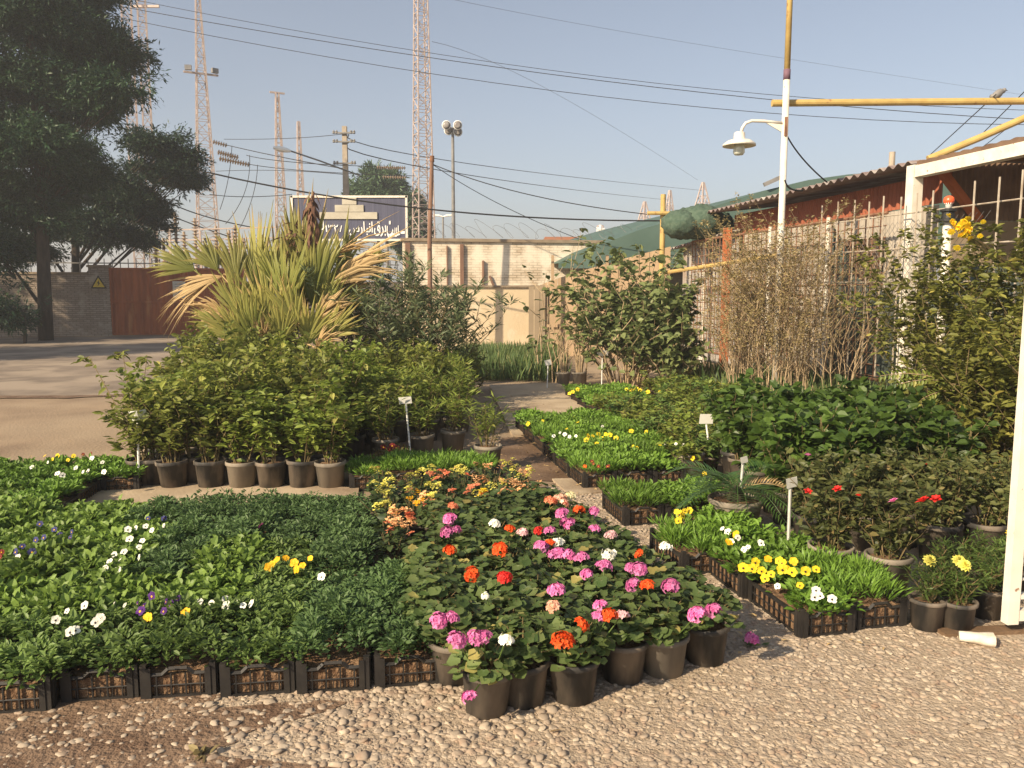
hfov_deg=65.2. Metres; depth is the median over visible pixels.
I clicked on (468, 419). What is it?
potted slender shrub
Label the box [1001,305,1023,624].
white gate leaf
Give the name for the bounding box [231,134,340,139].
overhead wire
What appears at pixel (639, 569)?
potted geranium
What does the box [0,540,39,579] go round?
seedling crate
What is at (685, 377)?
potted leafy plant
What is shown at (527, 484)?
potted kalanchoe
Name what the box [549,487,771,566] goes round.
gravel pebbles
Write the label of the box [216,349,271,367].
potted shrub
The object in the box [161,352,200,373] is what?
potted shrub
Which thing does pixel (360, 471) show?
seedling crate
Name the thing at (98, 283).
warning sign
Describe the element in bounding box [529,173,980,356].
greenhouse
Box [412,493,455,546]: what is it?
potted geranium
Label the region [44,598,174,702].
seedling crate
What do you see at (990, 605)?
potted marigold
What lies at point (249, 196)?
overhead wire
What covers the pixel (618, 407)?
potted leafy plant
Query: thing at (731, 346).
dry shrub
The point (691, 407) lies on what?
potted leafy plant
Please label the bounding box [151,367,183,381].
potted shrub
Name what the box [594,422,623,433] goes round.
seedling crate
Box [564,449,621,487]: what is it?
seedling crate
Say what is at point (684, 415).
potted leafy plant
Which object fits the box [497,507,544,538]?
potted geranium
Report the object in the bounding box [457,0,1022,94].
overhead wire
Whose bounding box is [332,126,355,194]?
utility pole
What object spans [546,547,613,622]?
potted geranium
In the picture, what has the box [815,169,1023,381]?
rod fence
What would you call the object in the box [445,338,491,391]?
reddish shrub
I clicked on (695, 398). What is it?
potted leafy plant
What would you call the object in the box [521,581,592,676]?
potted geranium
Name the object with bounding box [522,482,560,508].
potted geranium
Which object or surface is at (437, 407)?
potted slender shrub
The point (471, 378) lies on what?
potted slender shrub
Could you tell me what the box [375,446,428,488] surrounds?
seedling crate
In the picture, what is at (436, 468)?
potted kalanchoe
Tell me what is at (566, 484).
path
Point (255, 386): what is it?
potted shrub
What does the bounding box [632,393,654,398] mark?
seedling crate
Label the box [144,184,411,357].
fan palm
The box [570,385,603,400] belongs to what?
seedling crate
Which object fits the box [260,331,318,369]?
potted shrub
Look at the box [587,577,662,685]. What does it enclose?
potted geranium
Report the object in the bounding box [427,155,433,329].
rusty pole
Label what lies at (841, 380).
potted hydrangea
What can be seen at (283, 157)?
overhead wire
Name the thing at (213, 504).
seedling crate
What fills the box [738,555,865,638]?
seedling crate
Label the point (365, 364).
potted shrub
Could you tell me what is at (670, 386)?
potted leafy plant
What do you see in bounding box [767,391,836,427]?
potted hydrangea
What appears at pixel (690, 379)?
potted leafy plant
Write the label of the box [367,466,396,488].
potted kalanchoe
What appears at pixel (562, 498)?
potted geranium
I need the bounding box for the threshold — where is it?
[937,624,1023,637]
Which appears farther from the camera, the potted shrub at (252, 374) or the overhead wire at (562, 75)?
the overhead wire at (562, 75)
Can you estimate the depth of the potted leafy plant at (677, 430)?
7.40 m
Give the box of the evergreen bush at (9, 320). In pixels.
[0,266,52,342]
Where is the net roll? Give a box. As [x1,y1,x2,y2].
[661,203,733,241]
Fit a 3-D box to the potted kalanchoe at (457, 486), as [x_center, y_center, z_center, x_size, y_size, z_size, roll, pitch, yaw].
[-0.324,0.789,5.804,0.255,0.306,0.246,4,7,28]
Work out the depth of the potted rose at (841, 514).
4.33 m
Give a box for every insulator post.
[152,232,160,265]
[160,238,167,264]
[172,214,179,249]
[180,231,188,252]
[191,218,198,267]
[213,226,219,264]
[225,230,230,256]
[231,225,237,246]
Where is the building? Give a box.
[543,237,576,239]
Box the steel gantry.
[159,227,275,267]
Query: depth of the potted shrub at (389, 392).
8.06 m
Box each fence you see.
[22,258,398,280]
[667,211,888,381]
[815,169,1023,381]
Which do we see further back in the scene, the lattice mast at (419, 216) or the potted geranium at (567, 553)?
the lattice mast at (419, 216)
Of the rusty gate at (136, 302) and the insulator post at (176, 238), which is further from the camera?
the insulator post at (176, 238)
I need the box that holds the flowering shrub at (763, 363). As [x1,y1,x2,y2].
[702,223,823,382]
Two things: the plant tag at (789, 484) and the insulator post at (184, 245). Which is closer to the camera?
the plant tag at (789, 484)
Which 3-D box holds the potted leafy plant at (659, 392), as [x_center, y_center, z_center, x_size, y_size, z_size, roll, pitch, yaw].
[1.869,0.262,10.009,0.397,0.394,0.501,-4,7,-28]
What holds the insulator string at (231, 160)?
hanging from the insulator string at (227, 154)
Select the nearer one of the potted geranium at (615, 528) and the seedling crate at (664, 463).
the potted geranium at (615, 528)
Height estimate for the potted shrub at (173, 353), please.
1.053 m
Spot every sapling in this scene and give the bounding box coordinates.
[519,254,573,380]
[539,280,589,382]
[551,228,614,383]
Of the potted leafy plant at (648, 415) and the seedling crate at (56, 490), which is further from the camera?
the potted leafy plant at (648, 415)
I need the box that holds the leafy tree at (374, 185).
[341,159,411,281]
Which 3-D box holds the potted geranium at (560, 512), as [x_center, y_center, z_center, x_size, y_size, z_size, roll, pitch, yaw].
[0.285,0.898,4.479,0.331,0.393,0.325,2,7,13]
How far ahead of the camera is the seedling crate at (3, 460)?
6.63 m
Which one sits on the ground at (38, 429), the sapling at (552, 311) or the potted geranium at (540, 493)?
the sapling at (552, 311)
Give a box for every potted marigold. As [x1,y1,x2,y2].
[893,554,955,632]
[921,535,977,592]
[927,549,993,630]
[949,527,1005,593]
[956,544,1005,620]
[982,530,1023,591]
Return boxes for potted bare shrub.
[549,319,573,385]
[565,323,586,384]
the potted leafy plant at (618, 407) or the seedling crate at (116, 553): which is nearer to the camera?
the seedling crate at (116, 553)
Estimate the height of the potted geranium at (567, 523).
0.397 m
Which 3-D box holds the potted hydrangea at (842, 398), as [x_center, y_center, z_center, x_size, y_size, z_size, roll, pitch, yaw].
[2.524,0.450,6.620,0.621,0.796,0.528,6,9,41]
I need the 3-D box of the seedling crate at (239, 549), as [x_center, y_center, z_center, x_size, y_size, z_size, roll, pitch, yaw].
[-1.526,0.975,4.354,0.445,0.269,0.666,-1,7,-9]
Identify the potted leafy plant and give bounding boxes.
[587,388,631,411]
[594,393,630,411]
[601,397,642,415]
[614,401,663,421]
[616,387,647,404]
[628,394,661,411]
[630,409,680,431]
[632,399,664,412]
[637,410,672,423]
[638,370,666,394]
[643,390,681,406]
[648,392,681,412]
[648,397,685,418]
[650,375,678,394]
[653,392,699,423]
[653,418,698,440]
[654,372,682,382]
[654,378,690,394]
[655,436,706,479]
[657,404,707,424]
[663,380,699,394]
[663,388,699,406]
[665,421,708,444]
[667,384,699,397]
[667,392,699,403]
[668,375,696,391]
[670,408,709,436]
[671,373,695,383]
[673,398,702,416]
[682,379,718,392]
[683,431,721,473]
[685,380,715,402]
[685,421,716,437]
[687,374,718,386]
[687,406,717,425]
[688,400,715,420]
[690,392,708,410]
[691,385,719,403]
[694,376,728,390]
[697,423,720,440]
[698,390,723,409]
[701,438,723,473]
[710,386,728,396]
[719,382,741,389]
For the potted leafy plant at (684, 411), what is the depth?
8.55 m
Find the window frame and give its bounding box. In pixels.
[827,238,884,310]
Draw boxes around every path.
[80,482,358,515]
[490,383,582,424]
[495,437,568,480]
[506,423,523,436]
[552,478,611,494]
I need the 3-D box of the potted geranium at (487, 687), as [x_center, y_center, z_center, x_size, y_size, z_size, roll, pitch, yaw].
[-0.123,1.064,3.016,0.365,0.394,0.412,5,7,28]
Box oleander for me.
[300,248,518,362]
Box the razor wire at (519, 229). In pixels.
[406,218,641,238]
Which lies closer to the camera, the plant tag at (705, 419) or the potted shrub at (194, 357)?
the plant tag at (705, 419)
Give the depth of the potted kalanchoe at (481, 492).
5.37 m
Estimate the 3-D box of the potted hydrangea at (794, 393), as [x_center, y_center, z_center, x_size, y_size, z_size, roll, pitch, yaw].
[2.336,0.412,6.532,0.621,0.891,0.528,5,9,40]
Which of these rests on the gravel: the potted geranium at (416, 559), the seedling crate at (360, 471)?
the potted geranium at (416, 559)
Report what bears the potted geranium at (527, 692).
on the gravel
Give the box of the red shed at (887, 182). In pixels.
[708,159,1023,373]
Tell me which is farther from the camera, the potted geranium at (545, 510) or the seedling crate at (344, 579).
the potted geranium at (545, 510)
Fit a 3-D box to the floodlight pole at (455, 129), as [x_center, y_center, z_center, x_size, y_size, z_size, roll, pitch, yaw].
[-2.880,-7.821,39.218,0.990,9.778,0.690,0,7,0]
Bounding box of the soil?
[0,690,346,767]
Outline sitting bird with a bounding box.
[989,88,1007,97]
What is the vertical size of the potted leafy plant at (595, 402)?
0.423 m
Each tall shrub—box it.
[834,220,1023,415]
[902,315,1022,483]
[923,207,1023,389]
[950,261,1023,439]
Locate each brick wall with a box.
[0,265,112,336]
[247,281,403,333]
[400,238,682,351]
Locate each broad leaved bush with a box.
[541,241,700,387]
[632,278,716,378]
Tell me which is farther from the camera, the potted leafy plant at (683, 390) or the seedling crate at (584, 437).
the potted leafy plant at (683, 390)
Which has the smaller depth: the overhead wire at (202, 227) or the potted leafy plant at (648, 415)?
the potted leafy plant at (648, 415)
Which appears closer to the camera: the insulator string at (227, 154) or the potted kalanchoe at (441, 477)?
the potted kalanchoe at (441, 477)
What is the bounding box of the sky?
[0,0,1023,292]
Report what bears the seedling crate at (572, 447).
on the ground at (38, 429)
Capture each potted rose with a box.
[778,444,871,536]
[789,462,878,565]
[825,450,916,550]
[843,473,950,597]
[850,436,941,548]
[901,447,991,562]
[906,446,987,543]
[953,450,1011,560]
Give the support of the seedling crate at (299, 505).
on the path at (145, 493)
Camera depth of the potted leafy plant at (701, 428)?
7.82 m
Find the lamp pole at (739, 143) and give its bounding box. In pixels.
[722,0,792,389]
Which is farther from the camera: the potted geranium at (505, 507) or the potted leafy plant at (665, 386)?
the potted leafy plant at (665, 386)
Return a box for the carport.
[895,137,1023,388]
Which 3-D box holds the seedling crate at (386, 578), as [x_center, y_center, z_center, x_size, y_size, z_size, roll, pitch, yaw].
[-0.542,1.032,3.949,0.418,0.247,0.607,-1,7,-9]
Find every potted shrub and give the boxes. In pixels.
[91,393,169,485]
[107,361,192,484]
[109,366,186,456]
[118,386,214,487]
[131,381,207,456]
[143,376,189,454]
[146,360,226,482]
[147,355,203,381]
[147,381,259,487]
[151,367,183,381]
[161,336,193,365]
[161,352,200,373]
[163,362,207,385]
[171,319,216,349]
[176,383,231,453]
[177,370,236,456]
[178,323,242,366]
[178,354,236,372]
[181,346,240,381]
[185,320,246,360]
[189,327,261,352]
[195,400,278,487]
[197,337,266,453]
[210,387,282,482]
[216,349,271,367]
[217,335,262,364]
[220,321,270,354]
[228,370,253,392]
[228,390,303,487]
[232,386,332,482]
[236,356,307,450]
[239,327,303,375]
[241,380,304,450]
[250,353,303,401]
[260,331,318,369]
[261,339,295,353]
[264,399,332,487]
[266,326,300,361]
[270,363,355,437]
[278,337,331,360]
[279,332,325,354]
[282,341,343,437]
[282,344,344,450]
[285,365,356,481]
[289,347,341,396]
[294,391,372,487]
[303,338,343,363]
[310,339,347,356]
[311,343,358,365]
[317,343,350,365]
[318,335,381,452]
[329,341,379,389]
[338,399,378,460]
[343,348,385,377]
[344,374,430,453]
[345,382,418,430]
[347,384,405,444]
[349,369,385,431]
[357,336,404,368]
[370,364,417,436]
[374,358,416,380]
[383,364,452,423]
[394,340,442,377]
[399,336,454,411]
[399,340,431,359]
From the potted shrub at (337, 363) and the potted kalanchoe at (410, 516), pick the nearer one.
the potted kalanchoe at (410, 516)
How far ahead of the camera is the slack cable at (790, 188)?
11.36 m
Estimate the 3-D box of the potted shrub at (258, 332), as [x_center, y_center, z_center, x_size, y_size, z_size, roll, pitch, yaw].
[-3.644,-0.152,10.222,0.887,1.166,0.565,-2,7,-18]
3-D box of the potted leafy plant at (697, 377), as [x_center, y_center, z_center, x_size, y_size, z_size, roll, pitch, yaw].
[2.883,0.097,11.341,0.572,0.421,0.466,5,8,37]
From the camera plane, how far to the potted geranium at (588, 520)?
4.53 m
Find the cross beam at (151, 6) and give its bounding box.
[133,5,159,7]
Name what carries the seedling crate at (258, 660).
on the gravel
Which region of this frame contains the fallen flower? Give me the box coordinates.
[742,632,769,646]
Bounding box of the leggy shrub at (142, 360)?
[71,350,151,454]
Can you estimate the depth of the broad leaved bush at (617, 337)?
13.11 m
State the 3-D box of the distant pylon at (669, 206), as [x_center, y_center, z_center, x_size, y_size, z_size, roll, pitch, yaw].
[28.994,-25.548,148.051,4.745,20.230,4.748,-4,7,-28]
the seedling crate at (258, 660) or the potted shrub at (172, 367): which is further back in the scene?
the potted shrub at (172, 367)
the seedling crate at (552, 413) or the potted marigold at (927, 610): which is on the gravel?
the potted marigold at (927, 610)
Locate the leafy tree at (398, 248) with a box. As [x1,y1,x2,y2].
[389,187,436,260]
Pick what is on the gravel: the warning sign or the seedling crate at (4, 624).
the seedling crate at (4, 624)
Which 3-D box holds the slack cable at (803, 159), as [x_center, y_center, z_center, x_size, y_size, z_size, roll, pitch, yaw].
[4.328,-3.284,11.737,1.168,0.561,0.050,-6,9,-40]
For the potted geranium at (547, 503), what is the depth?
4.96 m
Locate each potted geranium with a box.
[397,573,473,622]
[401,525,454,560]
[401,541,460,580]
[403,557,468,599]
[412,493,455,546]
[414,594,486,686]
[422,502,475,543]
[429,610,527,719]
[430,512,481,550]
[438,524,492,559]
[439,542,495,586]
[445,495,490,519]
[446,504,496,526]
[447,541,510,626]
[463,513,512,538]
[464,566,534,646]
[471,591,544,647]
[473,489,517,513]
[475,518,526,561]
[481,528,537,578]
[482,498,524,523]
[482,611,561,709]
[495,554,553,588]
[497,485,539,508]
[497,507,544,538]
[501,570,571,645]
[507,518,550,556]
[516,496,553,521]
[520,495,563,528]
[520,525,574,570]
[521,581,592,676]
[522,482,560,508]
[528,537,588,616]
[532,492,575,515]
[537,599,629,706]
[542,507,586,541]
[545,491,588,526]
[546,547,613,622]
[552,517,601,566]
[559,505,612,546]
[563,559,633,644]
[564,541,622,578]
[587,522,637,558]
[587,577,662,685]
[589,548,647,584]
[596,530,655,575]
[599,561,663,622]
[619,541,672,601]
[623,578,721,679]
[648,562,713,624]
[677,581,745,667]
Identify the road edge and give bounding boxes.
[0,394,131,397]
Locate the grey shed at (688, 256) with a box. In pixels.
[671,229,742,364]
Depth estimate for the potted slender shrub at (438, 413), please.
9.04 m
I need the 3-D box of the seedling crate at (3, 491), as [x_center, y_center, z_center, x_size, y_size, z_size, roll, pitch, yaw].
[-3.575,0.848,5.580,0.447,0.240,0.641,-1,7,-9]
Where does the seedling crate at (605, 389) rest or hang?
on the ground at (38, 429)
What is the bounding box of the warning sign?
[91,276,105,287]
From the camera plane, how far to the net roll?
17.25 m
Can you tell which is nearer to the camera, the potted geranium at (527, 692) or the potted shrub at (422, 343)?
the potted geranium at (527, 692)
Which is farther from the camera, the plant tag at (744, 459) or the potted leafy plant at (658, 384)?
the potted leafy plant at (658, 384)
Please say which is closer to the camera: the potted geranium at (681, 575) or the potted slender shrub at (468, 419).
the potted geranium at (681, 575)
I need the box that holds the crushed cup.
[958,631,995,647]
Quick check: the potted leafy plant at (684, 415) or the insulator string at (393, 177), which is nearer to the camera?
the potted leafy plant at (684, 415)
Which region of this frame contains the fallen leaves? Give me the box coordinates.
[30,395,884,731]
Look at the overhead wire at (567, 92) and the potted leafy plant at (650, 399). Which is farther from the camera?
the overhead wire at (567, 92)
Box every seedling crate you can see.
[0,455,44,475]
[0,457,10,462]
[0,466,61,489]
[0,468,21,479]
[0,482,34,499]
[0,493,58,529]
[0,518,76,556]
[0,523,18,543]
[0,534,103,581]
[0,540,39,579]
[0,571,66,636]
[0,575,8,585]
[0,601,98,713]
[0,610,29,644]
[2,478,82,514]
[13,453,76,473]
[18,499,98,527]
[20,562,139,637]
[31,465,106,500]
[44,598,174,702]
[48,515,133,549]
[59,452,123,482]
[64,532,158,576]
[71,494,148,524]
[86,566,194,630]
[95,453,148,490]
[97,513,176,545]
[120,494,191,524]
[126,536,210,579]
[136,591,251,698]
[148,511,229,551]
[164,561,263,625]
[171,487,245,524]
[182,531,275,572]
[203,507,281,540]
[212,598,314,697]
[224,488,287,522]
[237,558,317,623]
[250,534,320,584]
[262,512,327,555]
[274,490,333,525]
[283,587,385,694]
[296,559,381,606]
[302,526,380,579]
[314,491,376,526]
[317,510,377,546]
[344,453,393,490]
[358,586,446,687]
[364,557,418,616]
[368,441,410,467]
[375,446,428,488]
[415,446,464,482]
[449,449,498,481]
[512,407,545,431]
[519,414,558,441]
[528,421,574,452]
[540,431,582,462]
[542,410,573,417]
[546,412,586,426]
[550,440,597,474]
[559,419,605,434]
[561,382,589,396]
[563,406,600,419]
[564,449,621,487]
[568,390,603,406]
[568,428,612,450]
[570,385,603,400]
[578,414,615,424]
[582,394,605,410]
[585,435,638,455]
[587,383,608,388]
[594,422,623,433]
[596,474,664,525]
[597,408,620,417]
[598,386,622,393]
[598,413,633,424]
[599,389,623,395]
[599,445,658,486]
[603,429,643,441]
[604,381,636,387]
[604,393,633,400]
[609,383,638,391]
[610,417,646,433]
[620,435,668,453]
[621,388,660,395]
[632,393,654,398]
[632,427,671,441]
[640,449,694,482]
[643,438,688,459]
[645,479,708,521]
[647,509,736,574]
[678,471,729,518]
[682,502,778,540]
[702,528,803,598]
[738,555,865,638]
[750,524,851,572]
[791,544,915,629]
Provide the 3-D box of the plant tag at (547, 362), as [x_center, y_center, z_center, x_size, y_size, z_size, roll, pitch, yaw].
[0.587,-0.149,13.046,0.120,0.515,0.057,0,7,0]
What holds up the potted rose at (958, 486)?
on the gravel
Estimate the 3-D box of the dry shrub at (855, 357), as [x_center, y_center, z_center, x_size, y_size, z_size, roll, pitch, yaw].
[4.691,-1.023,11.023,1.944,2.716,1.662,3,7,25]
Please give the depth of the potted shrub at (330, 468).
6.43 m
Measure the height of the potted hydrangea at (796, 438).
0.882 m
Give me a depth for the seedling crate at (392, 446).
7.05 m
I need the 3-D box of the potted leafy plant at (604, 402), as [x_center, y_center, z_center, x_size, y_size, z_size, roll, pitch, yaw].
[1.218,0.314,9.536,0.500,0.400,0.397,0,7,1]
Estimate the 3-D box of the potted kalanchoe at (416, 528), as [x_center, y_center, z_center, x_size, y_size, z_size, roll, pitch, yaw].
[-0.574,0.854,5.130,0.270,0.331,0.251,-2,7,-15]
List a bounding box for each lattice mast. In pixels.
[120,0,145,267]
[136,0,158,266]
[183,0,222,267]
[269,91,288,265]
[296,121,304,194]
[412,0,435,237]
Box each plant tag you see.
[129,409,147,473]
[398,397,411,453]
[545,359,551,387]
[597,350,607,383]
[699,414,712,439]
[740,456,747,486]
[786,476,797,539]
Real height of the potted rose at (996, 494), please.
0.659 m
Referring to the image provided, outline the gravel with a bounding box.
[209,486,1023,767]
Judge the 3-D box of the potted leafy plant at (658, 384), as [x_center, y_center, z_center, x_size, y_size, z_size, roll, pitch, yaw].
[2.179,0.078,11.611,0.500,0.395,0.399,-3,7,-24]
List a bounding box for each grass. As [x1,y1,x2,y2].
[456,339,573,381]
[672,352,921,408]
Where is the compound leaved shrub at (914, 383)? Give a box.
[877,369,999,430]
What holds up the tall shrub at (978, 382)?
on the ground at (38, 429)
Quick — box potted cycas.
[662,458,799,530]
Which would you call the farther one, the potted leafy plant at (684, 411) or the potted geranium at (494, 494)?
the potted leafy plant at (684, 411)
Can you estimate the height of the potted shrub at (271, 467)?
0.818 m
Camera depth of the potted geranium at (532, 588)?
3.56 m
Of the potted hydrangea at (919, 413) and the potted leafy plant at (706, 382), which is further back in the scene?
the potted leafy plant at (706, 382)
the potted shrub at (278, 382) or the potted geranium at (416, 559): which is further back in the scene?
the potted shrub at (278, 382)
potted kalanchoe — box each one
[359,485,404,516]
[364,467,396,498]
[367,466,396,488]
[367,477,401,505]
[367,483,400,512]
[371,511,416,553]
[372,499,408,528]
[372,504,412,537]
[373,516,414,573]
[397,467,429,496]
[398,474,429,499]
[399,481,441,523]
[401,488,428,519]
[403,490,437,541]
[421,468,450,494]
[422,464,451,490]
[423,471,453,500]
[429,481,458,500]
[436,488,455,510]
[447,464,473,486]
[448,467,474,491]
[453,470,482,499]
[453,474,489,504]
[462,483,489,508]
[469,462,496,487]
[478,464,504,488]
[482,475,519,488]
[483,476,511,495]
[489,457,523,487]
[490,480,520,505]
[504,464,534,487]
[507,467,530,488]
[509,478,541,490]
[520,479,544,495]
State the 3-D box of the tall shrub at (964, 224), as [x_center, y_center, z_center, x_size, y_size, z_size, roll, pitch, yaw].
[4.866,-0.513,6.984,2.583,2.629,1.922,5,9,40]
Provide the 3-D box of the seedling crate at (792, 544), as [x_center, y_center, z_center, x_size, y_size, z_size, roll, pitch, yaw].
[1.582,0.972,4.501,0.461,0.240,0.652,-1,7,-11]
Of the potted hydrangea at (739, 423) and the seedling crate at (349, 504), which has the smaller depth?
the seedling crate at (349, 504)
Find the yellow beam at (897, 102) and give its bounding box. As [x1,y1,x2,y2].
[771,97,1023,106]
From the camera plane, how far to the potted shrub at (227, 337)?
9.50 m
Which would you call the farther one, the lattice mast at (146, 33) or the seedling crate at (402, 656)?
the lattice mast at (146, 33)
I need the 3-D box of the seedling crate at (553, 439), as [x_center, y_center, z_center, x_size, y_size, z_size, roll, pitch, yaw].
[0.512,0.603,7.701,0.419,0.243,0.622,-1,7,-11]
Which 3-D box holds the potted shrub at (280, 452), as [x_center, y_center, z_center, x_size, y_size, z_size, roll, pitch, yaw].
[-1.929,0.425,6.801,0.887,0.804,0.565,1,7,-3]
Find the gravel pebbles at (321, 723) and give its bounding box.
[206,692,376,765]
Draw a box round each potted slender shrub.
[360,395,412,453]
[362,375,391,442]
[364,370,400,385]
[375,372,413,441]
[382,366,418,432]
[391,366,424,427]
[391,389,447,452]
[410,362,447,440]
[410,362,449,416]
[414,377,448,426]
[428,382,480,453]
[435,365,477,428]
[441,367,483,432]
[442,345,465,392]
[442,352,469,415]
[442,362,479,410]
[447,349,474,377]
[447,352,477,403]
[458,391,515,470]
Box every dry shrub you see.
[674,206,817,383]
[695,191,881,390]
[731,202,869,390]
[780,211,929,387]
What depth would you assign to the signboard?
23.05 m
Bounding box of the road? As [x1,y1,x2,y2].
[0,336,220,395]
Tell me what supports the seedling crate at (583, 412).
on the path at (516, 432)
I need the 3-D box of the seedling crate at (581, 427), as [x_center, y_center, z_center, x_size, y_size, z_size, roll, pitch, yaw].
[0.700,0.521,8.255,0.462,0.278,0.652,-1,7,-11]
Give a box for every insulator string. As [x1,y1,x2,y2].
[213,140,226,147]
[217,150,238,159]
[219,156,248,166]
[377,165,405,169]
[382,175,405,179]
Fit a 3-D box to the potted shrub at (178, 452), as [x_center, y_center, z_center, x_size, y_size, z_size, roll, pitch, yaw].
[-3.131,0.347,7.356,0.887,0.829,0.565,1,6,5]
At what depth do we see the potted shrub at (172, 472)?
6.43 m
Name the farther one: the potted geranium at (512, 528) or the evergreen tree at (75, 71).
the evergreen tree at (75, 71)
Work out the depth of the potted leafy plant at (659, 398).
9.64 m
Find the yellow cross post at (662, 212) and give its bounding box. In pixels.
[647,194,669,284]
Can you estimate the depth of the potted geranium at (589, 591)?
3.50 m
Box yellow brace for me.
[926,115,1023,158]
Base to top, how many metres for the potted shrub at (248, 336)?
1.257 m
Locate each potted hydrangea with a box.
[700,387,769,485]
[703,367,763,479]
[711,395,768,496]
[738,397,814,513]
[754,398,847,526]
[756,383,811,410]
[762,380,844,406]
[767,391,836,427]
[781,390,849,408]
[800,401,857,504]
[803,389,854,402]
[804,413,892,506]
[816,395,905,442]
[823,385,897,407]
[826,374,906,403]
[837,387,913,423]
[839,392,881,423]
[851,406,929,524]
[882,385,967,459]
[902,409,1000,489]
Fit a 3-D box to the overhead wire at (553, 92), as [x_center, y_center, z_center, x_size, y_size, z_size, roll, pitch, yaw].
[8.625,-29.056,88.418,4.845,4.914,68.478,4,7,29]
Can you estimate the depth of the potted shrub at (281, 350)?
8.23 m
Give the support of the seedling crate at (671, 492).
on the gravel
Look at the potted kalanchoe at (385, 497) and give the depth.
5.30 m
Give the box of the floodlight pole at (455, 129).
[442,120,461,237]
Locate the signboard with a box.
[290,195,407,339]
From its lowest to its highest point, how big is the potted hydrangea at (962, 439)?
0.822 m
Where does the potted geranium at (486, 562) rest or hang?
on the gravel
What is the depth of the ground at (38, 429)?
9.58 m
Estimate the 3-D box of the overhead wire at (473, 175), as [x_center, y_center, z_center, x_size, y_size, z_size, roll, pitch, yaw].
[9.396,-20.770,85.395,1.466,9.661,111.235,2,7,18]
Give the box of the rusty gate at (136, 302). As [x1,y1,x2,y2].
[109,268,243,334]
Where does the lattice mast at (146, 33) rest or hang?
on the ground at (38, 429)
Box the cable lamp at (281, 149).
[273,146,360,175]
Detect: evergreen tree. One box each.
[0,0,171,340]
[5,120,215,271]
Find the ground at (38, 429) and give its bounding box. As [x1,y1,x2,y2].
[0,301,1012,537]
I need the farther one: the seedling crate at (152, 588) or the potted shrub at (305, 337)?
the potted shrub at (305, 337)
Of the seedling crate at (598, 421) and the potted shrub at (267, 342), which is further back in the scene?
the potted shrub at (267, 342)
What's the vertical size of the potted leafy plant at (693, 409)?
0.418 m
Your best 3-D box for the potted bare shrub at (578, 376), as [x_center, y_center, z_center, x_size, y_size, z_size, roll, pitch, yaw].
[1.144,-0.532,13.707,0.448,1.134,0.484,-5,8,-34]
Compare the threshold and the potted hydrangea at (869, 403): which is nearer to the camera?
the threshold
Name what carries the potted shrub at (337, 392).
on the ground at (38, 429)
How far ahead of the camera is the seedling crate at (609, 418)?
8.88 m
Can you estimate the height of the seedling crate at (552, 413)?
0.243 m
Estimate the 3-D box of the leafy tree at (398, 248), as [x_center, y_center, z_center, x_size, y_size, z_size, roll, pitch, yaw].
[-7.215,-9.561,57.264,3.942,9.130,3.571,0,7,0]
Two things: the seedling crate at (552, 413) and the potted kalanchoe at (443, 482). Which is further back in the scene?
the seedling crate at (552, 413)
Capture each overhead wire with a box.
[113,16,1023,124]
[120,6,1013,118]
[137,0,1015,109]
[176,205,249,226]
[178,218,230,237]
[209,172,659,221]
[209,194,291,196]
[220,148,231,208]
[226,155,249,222]
[227,145,335,167]
[227,170,342,174]
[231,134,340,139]
[240,166,257,226]
[246,155,375,166]
[249,164,410,175]
[347,143,654,198]
[348,134,693,189]
[432,41,690,175]
[434,165,580,239]
[435,165,646,214]
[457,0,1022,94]
[931,94,996,153]
[984,92,1023,131]
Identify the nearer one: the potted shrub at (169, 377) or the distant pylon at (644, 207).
the potted shrub at (169, 377)
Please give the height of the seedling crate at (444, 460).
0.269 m
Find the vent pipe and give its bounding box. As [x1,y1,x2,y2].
[889,152,895,211]
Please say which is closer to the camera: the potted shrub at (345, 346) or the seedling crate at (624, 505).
the seedling crate at (624, 505)
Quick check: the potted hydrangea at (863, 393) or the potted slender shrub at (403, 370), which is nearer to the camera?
the potted hydrangea at (863, 393)
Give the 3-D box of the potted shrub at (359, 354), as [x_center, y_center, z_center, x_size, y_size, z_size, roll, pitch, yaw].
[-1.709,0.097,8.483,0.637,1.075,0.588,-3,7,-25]
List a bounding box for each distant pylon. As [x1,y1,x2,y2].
[638,201,650,219]
[666,190,673,210]
[694,182,709,205]
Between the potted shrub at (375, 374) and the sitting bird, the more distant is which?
the sitting bird
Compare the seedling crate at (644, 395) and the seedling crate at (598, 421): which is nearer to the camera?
the seedling crate at (598, 421)
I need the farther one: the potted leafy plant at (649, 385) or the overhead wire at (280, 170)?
the overhead wire at (280, 170)
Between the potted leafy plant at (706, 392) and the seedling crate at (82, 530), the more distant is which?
the potted leafy plant at (706, 392)
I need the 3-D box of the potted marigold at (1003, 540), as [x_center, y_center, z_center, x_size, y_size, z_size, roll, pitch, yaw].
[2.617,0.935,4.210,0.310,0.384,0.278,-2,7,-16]
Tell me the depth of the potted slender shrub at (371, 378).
8.93 m
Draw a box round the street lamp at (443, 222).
[435,214,451,237]
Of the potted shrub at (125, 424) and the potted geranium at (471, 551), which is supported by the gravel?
the potted geranium at (471, 551)
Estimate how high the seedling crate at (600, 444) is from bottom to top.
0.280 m
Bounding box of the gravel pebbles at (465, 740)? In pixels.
[0,683,574,767]
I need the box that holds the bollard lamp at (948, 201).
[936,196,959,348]
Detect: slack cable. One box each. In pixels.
[784,180,802,190]
[788,137,827,182]
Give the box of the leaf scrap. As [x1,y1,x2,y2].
[188,744,219,762]

